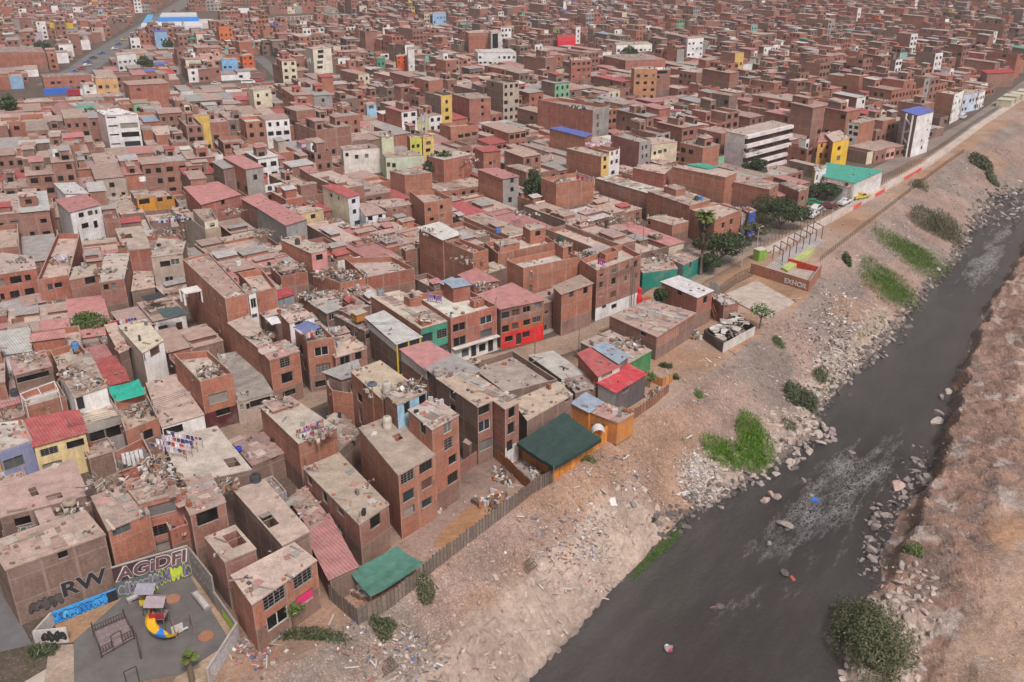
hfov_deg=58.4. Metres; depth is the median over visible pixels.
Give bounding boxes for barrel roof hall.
[50,102,76,114]
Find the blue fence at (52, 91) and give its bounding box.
[43,87,72,94]
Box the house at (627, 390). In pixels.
[596,363,646,407]
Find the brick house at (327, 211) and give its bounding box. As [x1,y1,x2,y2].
[303,200,330,220]
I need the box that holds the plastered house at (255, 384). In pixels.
[217,351,273,423]
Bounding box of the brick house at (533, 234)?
[485,223,554,266]
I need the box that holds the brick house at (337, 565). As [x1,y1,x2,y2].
[303,513,358,602]
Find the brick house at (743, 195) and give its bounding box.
[731,177,778,217]
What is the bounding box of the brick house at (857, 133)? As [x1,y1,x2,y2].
[846,118,874,145]
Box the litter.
[224,161,970,681]
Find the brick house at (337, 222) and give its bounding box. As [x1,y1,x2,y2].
[328,219,352,228]
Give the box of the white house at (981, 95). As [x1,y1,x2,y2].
[975,89,985,109]
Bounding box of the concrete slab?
[727,280,794,318]
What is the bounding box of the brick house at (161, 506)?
[122,470,184,552]
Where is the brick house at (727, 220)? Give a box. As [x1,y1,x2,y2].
[687,203,741,243]
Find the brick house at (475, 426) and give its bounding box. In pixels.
[435,373,492,464]
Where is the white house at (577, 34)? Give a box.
[575,26,580,43]
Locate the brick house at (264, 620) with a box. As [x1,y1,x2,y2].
[230,542,321,651]
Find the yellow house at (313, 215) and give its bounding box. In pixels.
[290,205,323,223]
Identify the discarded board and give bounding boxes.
[609,498,616,505]
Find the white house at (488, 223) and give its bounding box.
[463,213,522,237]
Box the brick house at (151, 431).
[114,387,163,454]
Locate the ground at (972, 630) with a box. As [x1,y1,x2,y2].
[0,0,1023,681]
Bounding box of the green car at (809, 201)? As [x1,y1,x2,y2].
[806,198,822,204]
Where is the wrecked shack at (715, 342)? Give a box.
[703,312,754,352]
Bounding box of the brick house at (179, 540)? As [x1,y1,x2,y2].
[166,517,192,550]
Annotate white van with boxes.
[959,113,966,118]
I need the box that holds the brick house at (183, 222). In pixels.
[175,209,189,237]
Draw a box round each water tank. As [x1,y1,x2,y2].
[10,388,18,396]
[62,497,76,506]
[71,341,78,348]
[139,176,145,181]
[236,260,241,265]
[236,445,241,451]
[250,472,260,483]
[295,238,299,244]
[367,381,376,386]
[377,288,383,296]
[382,380,391,394]
[382,415,391,429]
[433,367,441,375]
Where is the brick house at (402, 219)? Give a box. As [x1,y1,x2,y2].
[393,213,419,227]
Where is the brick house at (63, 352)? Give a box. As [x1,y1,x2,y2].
[50,343,85,388]
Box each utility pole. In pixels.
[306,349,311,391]
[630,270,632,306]
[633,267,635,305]
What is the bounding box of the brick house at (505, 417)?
[459,373,519,462]
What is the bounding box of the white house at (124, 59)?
[115,51,136,71]
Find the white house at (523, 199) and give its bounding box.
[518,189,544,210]
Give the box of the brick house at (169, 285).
[155,277,189,311]
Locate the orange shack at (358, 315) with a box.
[350,308,366,324]
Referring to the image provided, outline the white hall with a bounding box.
[823,162,883,200]
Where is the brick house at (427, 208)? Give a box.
[409,190,452,225]
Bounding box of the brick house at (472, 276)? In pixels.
[457,268,499,293]
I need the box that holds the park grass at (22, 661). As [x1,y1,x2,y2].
[0,650,38,681]
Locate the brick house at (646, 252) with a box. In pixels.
[635,243,653,257]
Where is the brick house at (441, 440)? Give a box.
[407,398,460,509]
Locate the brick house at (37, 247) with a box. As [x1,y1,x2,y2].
[21,233,54,275]
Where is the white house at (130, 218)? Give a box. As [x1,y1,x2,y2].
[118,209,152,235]
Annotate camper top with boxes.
[591,424,604,432]
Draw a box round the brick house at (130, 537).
[91,487,156,565]
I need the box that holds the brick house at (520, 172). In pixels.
[506,164,539,188]
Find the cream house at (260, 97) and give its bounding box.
[248,86,272,106]
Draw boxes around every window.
[3,454,24,470]
[9,275,21,283]
[9,290,19,297]
[14,515,30,525]
[16,371,48,382]
[24,274,30,280]
[24,287,34,294]
[25,199,31,203]
[40,445,58,456]
[42,460,61,468]
[47,284,52,289]
[54,282,61,287]
[57,550,67,557]
[66,438,83,448]
[81,222,87,228]
[85,276,95,283]
[86,424,122,440]
[112,523,130,536]
[120,122,137,127]
[121,131,139,136]
[125,141,140,145]
[139,198,149,204]
[143,428,152,439]
[148,500,175,516]
[150,346,158,356]
[152,523,167,536]
[156,541,169,550]
[160,260,170,266]
[163,424,182,434]
[165,276,173,280]
[170,259,179,264]
[196,507,217,525]
[208,390,227,403]
[216,407,229,415]
[250,298,255,307]
[250,396,269,406]
[262,585,285,611]
[266,605,287,630]
[271,629,286,642]
[279,356,289,368]
[281,371,292,383]
[282,388,295,396]
[293,566,311,589]
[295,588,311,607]
[314,346,328,356]
[315,380,325,386]
[316,254,321,259]
[316,362,329,372]
[340,355,349,364]
[355,351,360,359]
[370,513,379,529]
[401,468,413,484]
[403,488,412,502]
[404,401,408,412]
[404,504,413,516]
[419,394,425,404]
[419,459,431,473]
[421,423,425,434]
[421,476,430,489]
[422,332,431,341]
[422,496,430,507]
[437,328,446,338]
[443,421,450,433]
[444,436,451,450]
[447,470,456,484]
[449,454,455,464]
[450,390,454,399]
[453,322,464,331]
[453,335,465,346]
[462,348,467,356]
[478,404,488,414]
[479,343,484,350]
[479,418,489,432]
[479,437,490,450]
[480,314,491,324]
[480,328,491,337]
[492,33,497,47]
[501,311,508,318]
[502,325,507,331]
[505,335,511,341]
[507,440,511,450]
[508,407,513,416]
[508,421,513,433]
[512,309,518,315]
[512,322,517,328]
[522,331,528,337]
[523,306,529,312]
[523,319,529,324]
[532,316,540,322]
[611,265,616,273]
[657,71,666,73]
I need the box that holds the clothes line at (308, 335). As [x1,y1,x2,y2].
[305,329,322,343]
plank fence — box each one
[328,494,514,624]
[514,470,552,506]
[709,280,719,293]
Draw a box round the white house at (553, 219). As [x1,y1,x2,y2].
[524,201,590,226]
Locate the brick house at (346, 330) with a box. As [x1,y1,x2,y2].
[332,326,367,364]
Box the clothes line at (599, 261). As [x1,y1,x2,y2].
[598,259,605,264]
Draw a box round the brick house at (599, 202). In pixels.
[586,198,625,224]
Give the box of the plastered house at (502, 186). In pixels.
[477,167,518,208]
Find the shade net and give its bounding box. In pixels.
[351,544,425,598]
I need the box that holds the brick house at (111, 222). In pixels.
[101,205,120,238]
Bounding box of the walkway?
[765,107,1007,252]
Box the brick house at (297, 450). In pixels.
[261,396,337,488]
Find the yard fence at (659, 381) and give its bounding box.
[647,374,672,386]
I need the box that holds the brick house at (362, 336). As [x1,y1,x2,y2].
[334,304,370,358]
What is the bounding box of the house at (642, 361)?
[580,330,651,371]
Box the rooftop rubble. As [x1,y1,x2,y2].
[0,9,1010,596]
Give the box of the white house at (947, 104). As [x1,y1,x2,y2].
[933,86,963,123]
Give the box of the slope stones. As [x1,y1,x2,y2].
[303,141,1023,681]
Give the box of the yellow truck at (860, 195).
[854,192,870,199]
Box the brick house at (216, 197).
[184,181,242,220]
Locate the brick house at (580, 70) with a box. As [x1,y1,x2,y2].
[569,57,591,84]
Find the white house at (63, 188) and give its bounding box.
[54,182,88,198]
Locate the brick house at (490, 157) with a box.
[474,146,501,168]
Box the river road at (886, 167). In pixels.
[689,81,1023,281]
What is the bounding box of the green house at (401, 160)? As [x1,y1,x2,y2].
[381,150,423,178]
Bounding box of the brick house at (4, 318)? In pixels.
[0,308,7,322]
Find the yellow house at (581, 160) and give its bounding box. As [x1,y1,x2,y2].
[566,146,608,177]
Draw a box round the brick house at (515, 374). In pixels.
[472,351,556,398]
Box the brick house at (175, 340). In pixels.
[157,326,193,373]
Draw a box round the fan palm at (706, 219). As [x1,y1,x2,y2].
[694,208,716,274]
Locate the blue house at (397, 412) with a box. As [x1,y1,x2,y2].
[384,383,426,434]
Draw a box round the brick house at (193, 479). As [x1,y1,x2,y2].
[175,473,224,497]
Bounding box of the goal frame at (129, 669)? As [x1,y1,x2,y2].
[123,666,139,681]
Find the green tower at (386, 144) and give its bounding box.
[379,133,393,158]
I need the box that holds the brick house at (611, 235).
[567,218,635,250]
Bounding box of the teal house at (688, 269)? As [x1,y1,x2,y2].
[667,244,714,278]
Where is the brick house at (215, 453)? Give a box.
[163,426,251,519]
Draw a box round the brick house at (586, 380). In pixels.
[563,374,596,399]
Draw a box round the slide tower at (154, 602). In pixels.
[134,582,177,637]
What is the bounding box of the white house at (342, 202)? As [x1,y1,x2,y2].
[321,184,360,224]
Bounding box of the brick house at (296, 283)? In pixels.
[270,263,308,299]
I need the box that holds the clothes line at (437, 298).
[427,294,441,302]
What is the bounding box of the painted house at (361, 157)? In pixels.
[340,143,381,172]
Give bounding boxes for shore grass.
[631,521,685,578]
[818,362,839,398]
[853,315,886,352]
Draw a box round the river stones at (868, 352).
[649,179,1023,583]
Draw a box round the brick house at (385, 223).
[371,218,407,230]
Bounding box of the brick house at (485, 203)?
[456,192,517,210]
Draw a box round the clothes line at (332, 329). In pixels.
[325,326,340,333]
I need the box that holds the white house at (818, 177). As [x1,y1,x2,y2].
[810,165,826,196]
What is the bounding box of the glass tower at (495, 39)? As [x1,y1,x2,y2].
[489,29,501,48]
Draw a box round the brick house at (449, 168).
[427,149,472,182]
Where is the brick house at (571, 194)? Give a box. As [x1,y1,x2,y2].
[541,170,593,209]
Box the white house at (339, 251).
[326,240,360,269]
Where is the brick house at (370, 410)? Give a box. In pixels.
[365,386,374,423]
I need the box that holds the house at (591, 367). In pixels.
[577,347,621,397]
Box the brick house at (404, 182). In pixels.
[390,168,432,196]
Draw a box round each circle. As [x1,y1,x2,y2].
[166,594,180,603]
[198,630,213,641]
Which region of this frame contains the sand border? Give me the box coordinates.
[55,598,120,641]
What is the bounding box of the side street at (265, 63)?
[255,56,273,76]
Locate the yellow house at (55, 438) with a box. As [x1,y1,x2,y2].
[24,409,89,473]
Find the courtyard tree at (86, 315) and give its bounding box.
[69,310,110,329]
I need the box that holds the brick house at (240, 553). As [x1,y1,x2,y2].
[204,525,257,609]
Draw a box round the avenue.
[25,80,273,98]
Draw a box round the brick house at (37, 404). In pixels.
[19,381,68,417]
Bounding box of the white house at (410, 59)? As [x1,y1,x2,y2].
[407,47,414,70]
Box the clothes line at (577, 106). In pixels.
[569,104,588,109]
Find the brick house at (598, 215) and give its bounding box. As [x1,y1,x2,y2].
[570,206,610,228]
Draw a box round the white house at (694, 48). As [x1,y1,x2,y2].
[685,36,703,57]
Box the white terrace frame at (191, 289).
[179,285,202,305]
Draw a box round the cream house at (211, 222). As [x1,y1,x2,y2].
[192,208,218,228]
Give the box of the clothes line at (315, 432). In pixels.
[298,426,329,438]
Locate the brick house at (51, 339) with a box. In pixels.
[29,325,83,368]
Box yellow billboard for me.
[49,22,72,38]
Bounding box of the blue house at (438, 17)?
[432,12,445,23]
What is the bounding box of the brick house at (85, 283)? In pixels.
[69,264,101,297]
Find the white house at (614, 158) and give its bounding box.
[588,142,619,175]
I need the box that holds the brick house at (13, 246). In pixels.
[0,224,21,254]
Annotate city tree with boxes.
[0,93,18,110]
[32,39,45,46]
[40,42,52,47]
[135,55,148,64]
[140,58,153,66]
[162,40,174,46]
[421,150,463,175]
[618,45,638,53]
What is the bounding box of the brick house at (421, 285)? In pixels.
[415,273,441,292]
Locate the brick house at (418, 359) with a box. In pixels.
[399,341,450,399]
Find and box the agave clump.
[25,640,60,659]
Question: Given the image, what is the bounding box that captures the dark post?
[135,632,141,658]
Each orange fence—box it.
[497,449,529,486]
[519,448,551,472]
[554,425,607,479]
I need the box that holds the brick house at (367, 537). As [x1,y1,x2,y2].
[303,452,391,565]
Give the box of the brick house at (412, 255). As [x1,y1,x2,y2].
[401,243,420,274]
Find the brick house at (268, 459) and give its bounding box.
[228,432,286,480]
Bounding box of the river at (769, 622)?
[529,192,1023,681]
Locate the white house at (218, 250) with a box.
[194,237,243,266]
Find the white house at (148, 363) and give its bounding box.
[118,319,168,394]
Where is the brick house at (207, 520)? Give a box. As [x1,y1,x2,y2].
[175,473,228,566]
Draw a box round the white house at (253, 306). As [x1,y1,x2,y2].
[244,288,259,325]
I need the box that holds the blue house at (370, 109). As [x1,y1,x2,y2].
[365,101,376,115]
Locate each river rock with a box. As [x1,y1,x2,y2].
[664,645,672,651]
[705,503,710,508]
[715,603,724,608]
[762,497,769,502]
[767,491,773,496]
[771,493,781,499]
[772,471,780,476]
[776,520,794,528]
[781,568,788,575]
[785,458,792,464]
[787,431,795,437]
[790,465,798,469]
[796,440,801,446]
[805,450,812,455]
[812,420,818,425]
[813,430,822,436]
[830,435,837,441]
[866,544,877,553]
[866,553,877,562]
[867,536,873,542]
[870,515,876,523]
[870,525,878,530]
[873,512,879,517]
[880,512,889,517]
[882,542,888,548]
[886,539,897,543]
[890,480,905,490]
[899,495,908,499]
[900,489,906,494]
[902,476,910,481]
[915,475,923,481]
[922,473,933,483]
[930,416,943,423]
[933,409,943,415]
[944,388,951,393]
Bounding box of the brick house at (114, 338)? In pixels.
[104,322,133,382]
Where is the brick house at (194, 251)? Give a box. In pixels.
[187,247,201,257]
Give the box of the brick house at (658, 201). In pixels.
[646,184,710,220]
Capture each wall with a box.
[32,612,54,640]
[32,627,69,644]
[52,588,117,623]
[111,545,192,598]
[188,546,239,632]
[206,622,239,681]
[269,14,350,20]
[460,451,476,476]
[771,100,1020,252]
[788,258,817,270]
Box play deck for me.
[90,609,134,657]
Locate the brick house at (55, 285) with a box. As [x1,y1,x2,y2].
[37,230,83,300]
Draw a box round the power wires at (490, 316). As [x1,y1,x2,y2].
[335,266,632,342]
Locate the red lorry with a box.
[250,77,263,81]
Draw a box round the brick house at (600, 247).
[584,245,609,257]
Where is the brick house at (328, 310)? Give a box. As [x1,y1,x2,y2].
[317,300,342,332]
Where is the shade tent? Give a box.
[516,412,601,488]
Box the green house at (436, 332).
[370,290,447,350]
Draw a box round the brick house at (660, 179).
[632,163,671,187]
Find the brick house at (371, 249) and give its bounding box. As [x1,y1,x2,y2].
[345,239,409,264]
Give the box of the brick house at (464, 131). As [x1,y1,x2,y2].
[439,121,478,142]
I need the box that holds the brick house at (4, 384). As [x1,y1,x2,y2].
[0,349,9,400]
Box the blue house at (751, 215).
[741,206,755,235]
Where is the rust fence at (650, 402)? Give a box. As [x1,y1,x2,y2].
[631,384,668,418]
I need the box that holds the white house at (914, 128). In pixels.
[896,106,933,156]
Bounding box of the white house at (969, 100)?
[959,89,979,113]
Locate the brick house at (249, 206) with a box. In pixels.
[240,193,271,232]
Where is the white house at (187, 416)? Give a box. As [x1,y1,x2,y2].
[145,374,205,437]
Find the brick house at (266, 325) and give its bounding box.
[259,308,283,342]
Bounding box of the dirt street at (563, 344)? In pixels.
[94,222,807,491]
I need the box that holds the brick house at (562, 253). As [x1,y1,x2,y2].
[554,241,572,259]
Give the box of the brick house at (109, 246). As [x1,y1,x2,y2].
[81,237,118,263]
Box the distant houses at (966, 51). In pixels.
[0,0,1023,230]
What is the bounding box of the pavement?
[488,328,553,351]
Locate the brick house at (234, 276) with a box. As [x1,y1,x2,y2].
[223,267,239,284]
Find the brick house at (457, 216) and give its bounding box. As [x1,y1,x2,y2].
[452,207,464,222]
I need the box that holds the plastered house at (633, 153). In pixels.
[610,132,650,166]
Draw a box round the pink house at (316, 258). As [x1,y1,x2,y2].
[280,234,327,284]
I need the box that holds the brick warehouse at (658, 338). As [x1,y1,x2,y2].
[609,299,696,360]
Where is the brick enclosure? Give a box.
[750,263,821,291]
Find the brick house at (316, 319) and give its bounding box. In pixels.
[312,314,331,334]
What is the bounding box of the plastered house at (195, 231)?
[183,212,221,244]
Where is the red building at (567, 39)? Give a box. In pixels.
[557,34,575,46]
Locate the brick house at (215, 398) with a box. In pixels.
[174,350,238,427]
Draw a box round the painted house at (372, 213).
[359,202,386,223]
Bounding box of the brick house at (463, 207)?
[449,195,487,215]
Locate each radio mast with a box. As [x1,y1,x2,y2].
[307,56,310,72]
[419,114,423,132]
[423,112,427,133]
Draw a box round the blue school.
[135,12,212,35]
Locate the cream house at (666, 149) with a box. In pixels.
[647,137,676,161]
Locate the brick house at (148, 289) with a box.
[131,271,155,306]
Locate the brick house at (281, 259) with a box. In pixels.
[274,253,299,263]
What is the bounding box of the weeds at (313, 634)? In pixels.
[275,625,357,645]
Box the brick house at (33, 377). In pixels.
[8,349,54,400]
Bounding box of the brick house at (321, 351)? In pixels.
[295,321,334,391]
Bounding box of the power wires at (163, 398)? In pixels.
[71,351,305,425]
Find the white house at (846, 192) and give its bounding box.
[820,180,851,200]
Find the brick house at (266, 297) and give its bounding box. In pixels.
[238,269,278,328]
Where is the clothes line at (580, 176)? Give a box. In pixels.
[576,173,592,181]
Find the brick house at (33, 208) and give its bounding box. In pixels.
[17,190,54,235]
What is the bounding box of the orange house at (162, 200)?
[148,188,175,209]
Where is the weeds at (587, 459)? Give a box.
[581,454,597,463]
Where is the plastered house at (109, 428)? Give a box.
[81,397,125,449]
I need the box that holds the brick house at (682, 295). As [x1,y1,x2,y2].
[660,275,713,328]
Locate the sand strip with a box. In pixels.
[191,576,230,634]
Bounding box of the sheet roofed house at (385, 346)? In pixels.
[364,310,421,375]
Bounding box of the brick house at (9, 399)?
[0,382,16,403]
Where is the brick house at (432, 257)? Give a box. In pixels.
[417,222,461,279]
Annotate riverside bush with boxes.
[369,613,396,643]
[416,572,435,605]
[782,380,818,412]
[822,591,919,681]
[842,251,851,266]
[900,540,925,557]
[908,178,928,191]
[969,151,993,170]
[986,168,999,186]
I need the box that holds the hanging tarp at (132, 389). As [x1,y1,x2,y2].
[108,379,147,400]
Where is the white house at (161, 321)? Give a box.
[137,295,187,330]
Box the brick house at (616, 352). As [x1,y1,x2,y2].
[592,341,629,368]
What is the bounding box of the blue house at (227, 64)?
[221,57,237,70]
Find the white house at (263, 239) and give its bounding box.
[252,234,280,246]
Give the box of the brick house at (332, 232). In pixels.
[307,217,361,241]
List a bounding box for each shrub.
[666,362,672,368]
[672,372,679,379]
[693,388,705,398]
[699,431,769,472]
[733,406,775,470]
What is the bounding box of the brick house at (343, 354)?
[332,334,366,366]
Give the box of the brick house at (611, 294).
[580,245,640,320]
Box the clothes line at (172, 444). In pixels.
[149,430,202,458]
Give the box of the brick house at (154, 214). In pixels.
[143,209,183,237]
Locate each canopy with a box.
[265,316,280,324]
[293,321,320,332]
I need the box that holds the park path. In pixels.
[25,669,45,681]
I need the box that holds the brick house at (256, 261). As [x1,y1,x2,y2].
[248,253,280,278]
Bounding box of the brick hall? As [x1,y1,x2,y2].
[603,52,665,69]
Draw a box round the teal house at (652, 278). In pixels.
[639,256,677,288]
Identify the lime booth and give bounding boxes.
[753,246,766,261]
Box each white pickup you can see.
[806,210,819,217]
[837,197,850,205]
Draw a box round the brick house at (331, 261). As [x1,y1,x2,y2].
[327,252,337,267]
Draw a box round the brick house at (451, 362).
[425,353,481,398]
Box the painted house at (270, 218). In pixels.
[256,201,307,243]
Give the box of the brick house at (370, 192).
[350,177,390,202]
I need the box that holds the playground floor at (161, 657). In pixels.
[74,577,226,681]
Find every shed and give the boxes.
[0,298,22,308]
[0,323,7,328]
[0,395,20,408]
[0,403,25,420]
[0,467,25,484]
[9,380,15,387]
[18,292,47,305]
[46,298,66,303]
[84,344,112,359]
[84,437,116,477]
[87,341,100,346]
[98,336,108,348]
[261,475,287,501]
[277,287,294,306]
[463,438,471,459]
[571,392,604,429]
[589,403,634,444]
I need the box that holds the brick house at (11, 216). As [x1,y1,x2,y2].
[0,195,24,236]
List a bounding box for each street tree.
[692,228,751,259]
[698,252,722,272]
[741,157,768,172]
[741,221,769,240]
[750,194,813,229]
[809,182,842,199]
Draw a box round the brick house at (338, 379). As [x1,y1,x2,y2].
[322,359,360,416]
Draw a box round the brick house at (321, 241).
[308,237,331,247]
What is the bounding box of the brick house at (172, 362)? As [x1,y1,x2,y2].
[169,348,192,373]
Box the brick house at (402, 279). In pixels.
[344,257,414,292]
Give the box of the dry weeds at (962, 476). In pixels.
[917,361,998,576]
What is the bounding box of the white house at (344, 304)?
[330,292,347,306]
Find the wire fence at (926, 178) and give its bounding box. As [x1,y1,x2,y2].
[820,151,963,259]
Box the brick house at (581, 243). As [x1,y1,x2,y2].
[546,222,619,251]
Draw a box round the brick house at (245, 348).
[227,313,272,372]
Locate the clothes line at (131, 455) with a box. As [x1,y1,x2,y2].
[120,448,144,468]
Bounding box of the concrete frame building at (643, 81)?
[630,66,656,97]
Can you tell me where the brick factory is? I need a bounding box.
[0,47,48,71]
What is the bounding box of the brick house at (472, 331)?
[420,277,499,359]
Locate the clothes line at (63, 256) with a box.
[56,254,69,265]
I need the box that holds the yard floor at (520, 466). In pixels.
[515,460,550,480]
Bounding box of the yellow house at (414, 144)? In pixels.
[407,133,421,153]
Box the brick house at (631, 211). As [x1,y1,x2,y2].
[605,200,641,221]
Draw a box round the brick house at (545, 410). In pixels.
[515,381,572,440]
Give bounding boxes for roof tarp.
[141,292,166,301]
[156,306,189,317]
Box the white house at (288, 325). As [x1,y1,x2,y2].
[280,308,314,345]
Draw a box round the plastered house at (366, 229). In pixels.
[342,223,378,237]
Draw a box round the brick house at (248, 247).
[219,231,278,260]
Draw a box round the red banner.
[636,286,649,303]
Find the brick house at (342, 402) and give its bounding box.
[327,380,354,425]
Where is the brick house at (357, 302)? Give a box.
[336,293,370,315]
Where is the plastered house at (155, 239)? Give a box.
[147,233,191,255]
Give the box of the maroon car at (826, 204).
[820,202,837,208]
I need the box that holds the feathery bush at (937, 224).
[908,203,965,247]
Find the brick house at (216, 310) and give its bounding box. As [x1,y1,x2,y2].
[183,253,249,352]
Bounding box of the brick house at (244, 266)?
[224,259,282,290]
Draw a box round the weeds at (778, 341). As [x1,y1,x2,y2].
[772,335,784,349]
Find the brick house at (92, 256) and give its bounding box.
[83,248,102,278]
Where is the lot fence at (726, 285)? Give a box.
[720,266,753,293]
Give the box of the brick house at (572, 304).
[552,274,593,335]
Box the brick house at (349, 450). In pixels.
[326,413,360,467]
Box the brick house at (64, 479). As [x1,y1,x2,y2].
[0,458,94,537]
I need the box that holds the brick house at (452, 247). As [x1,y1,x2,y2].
[444,234,487,278]
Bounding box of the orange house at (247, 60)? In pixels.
[241,53,253,68]
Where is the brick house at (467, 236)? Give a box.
[441,222,483,246]
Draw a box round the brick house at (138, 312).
[110,306,155,328]
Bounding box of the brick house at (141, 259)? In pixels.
[115,226,153,274]
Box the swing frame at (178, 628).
[171,612,195,640]
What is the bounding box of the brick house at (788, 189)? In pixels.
[779,181,808,206]
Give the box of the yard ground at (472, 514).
[433,504,492,548]
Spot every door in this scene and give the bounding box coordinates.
[76,397,84,408]
[176,322,182,329]
[471,345,475,356]
[488,340,491,350]
[516,333,520,343]
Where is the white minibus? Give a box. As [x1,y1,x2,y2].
[241,79,255,83]
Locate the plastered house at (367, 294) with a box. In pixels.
[348,284,376,313]
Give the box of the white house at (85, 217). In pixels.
[55,194,106,241]
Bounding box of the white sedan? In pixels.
[811,204,822,210]
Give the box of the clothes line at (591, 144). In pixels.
[585,140,611,148]
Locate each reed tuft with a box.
[780,415,797,432]
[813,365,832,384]
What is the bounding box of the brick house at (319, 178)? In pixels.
[309,170,364,202]
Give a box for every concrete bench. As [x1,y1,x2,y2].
[125,594,141,603]
[191,590,211,611]
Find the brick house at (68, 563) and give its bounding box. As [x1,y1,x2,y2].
[0,510,115,624]
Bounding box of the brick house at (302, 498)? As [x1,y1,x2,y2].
[288,485,327,530]
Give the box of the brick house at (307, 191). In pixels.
[296,181,323,204]
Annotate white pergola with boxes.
[20,381,62,417]
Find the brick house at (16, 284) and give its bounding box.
[0,252,38,301]
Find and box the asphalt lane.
[0,586,31,651]
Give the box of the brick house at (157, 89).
[122,78,170,104]
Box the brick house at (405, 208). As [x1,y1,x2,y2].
[365,198,412,217]
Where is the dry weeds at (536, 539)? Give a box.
[395,435,654,634]
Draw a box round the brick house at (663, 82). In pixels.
[656,67,670,96]
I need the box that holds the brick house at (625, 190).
[595,175,661,218]
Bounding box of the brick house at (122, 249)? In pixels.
[114,244,133,271]
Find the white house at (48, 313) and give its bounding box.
[39,301,70,329]
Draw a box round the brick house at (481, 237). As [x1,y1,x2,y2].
[448,219,508,247]
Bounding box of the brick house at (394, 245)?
[368,228,412,255]
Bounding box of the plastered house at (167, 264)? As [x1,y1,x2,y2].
[151,238,187,285]
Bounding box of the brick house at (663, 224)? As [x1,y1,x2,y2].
[646,214,688,242]
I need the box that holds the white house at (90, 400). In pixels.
[57,353,110,412]
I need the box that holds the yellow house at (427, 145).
[419,132,433,160]
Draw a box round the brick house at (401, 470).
[358,418,437,538]
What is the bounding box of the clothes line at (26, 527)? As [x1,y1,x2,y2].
[1,525,36,536]
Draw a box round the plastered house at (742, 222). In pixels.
[738,208,746,235]
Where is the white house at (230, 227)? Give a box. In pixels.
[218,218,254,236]
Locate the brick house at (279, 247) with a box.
[270,245,281,252]
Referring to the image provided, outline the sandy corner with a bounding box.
[174,650,217,681]
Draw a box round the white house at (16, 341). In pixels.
[0,327,32,376]
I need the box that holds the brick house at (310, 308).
[298,291,341,320]
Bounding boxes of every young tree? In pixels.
[284,600,305,629]
[645,371,656,387]
[653,287,669,302]
[750,303,775,328]
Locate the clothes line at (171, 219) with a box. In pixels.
[158,216,191,224]
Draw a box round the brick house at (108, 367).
[94,355,129,400]
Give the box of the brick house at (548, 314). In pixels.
[535,288,553,329]
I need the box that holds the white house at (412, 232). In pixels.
[395,226,418,243]
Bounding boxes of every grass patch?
[855,254,921,311]
[868,225,950,282]
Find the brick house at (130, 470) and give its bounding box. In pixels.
[112,433,154,480]
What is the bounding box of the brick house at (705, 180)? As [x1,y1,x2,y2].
[671,163,736,204]
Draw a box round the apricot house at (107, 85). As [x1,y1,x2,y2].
[93,73,119,93]
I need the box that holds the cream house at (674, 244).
[620,221,684,255]
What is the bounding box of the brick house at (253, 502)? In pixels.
[233,479,312,559]
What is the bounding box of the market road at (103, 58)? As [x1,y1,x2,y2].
[37,0,186,84]
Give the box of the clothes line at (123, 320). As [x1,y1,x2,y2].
[108,317,136,323]
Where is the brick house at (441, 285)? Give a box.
[438,277,453,290]
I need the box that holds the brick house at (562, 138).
[549,126,591,150]
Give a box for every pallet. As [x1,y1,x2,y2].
[381,655,398,675]
[522,557,537,572]
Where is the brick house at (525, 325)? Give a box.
[477,282,545,348]
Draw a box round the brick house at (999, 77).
[980,69,1014,86]
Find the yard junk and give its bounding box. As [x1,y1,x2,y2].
[350,322,743,602]
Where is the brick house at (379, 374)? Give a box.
[350,360,406,429]
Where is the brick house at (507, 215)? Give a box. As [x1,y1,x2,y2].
[483,208,552,235]
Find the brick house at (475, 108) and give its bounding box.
[452,92,490,123]
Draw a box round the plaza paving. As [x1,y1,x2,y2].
[44,644,73,681]
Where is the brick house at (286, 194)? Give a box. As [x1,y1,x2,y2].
[270,184,302,207]
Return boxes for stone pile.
[838,560,942,681]
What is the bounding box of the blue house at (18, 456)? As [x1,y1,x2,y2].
[0,419,39,475]
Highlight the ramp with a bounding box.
[766,234,822,272]
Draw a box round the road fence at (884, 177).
[759,107,998,246]
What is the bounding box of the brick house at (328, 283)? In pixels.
[313,264,365,292]
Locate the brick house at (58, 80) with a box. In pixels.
[40,72,91,88]
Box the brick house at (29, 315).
[7,302,39,331]
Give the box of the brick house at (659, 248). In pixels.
[607,224,668,256]
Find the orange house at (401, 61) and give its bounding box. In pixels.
[395,54,407,70]
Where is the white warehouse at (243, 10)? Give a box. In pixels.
[238,8,248,12]
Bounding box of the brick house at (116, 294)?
[99,250,132,319]
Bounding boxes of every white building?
[79,82,96,94]
[474,48,515,63]
[614,41,651,53]
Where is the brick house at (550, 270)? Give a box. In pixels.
[507,250,579,293]
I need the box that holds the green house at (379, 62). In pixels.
[375,55,384,67]
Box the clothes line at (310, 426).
[296,418,323,435]
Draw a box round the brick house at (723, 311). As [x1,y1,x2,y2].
[710,293,738,321]
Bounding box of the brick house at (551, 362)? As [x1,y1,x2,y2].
[528,351,584,382]
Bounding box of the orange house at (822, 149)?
[815,132,828,164]
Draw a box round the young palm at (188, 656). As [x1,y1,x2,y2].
[179,646,199,681]
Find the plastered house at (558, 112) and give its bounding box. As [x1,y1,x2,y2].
[537,97,609,136]
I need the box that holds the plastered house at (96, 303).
[65,295,109,342]
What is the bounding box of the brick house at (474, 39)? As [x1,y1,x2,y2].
[465,29,489,52]
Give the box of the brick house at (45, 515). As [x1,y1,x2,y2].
[34,496,66,524]
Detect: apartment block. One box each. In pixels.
[96,108,142,147]
[306,46,332,73]
[724,120,793,166]
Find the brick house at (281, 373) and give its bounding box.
[258,339,303,399]
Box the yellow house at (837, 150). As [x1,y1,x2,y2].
[825,130,849,164]

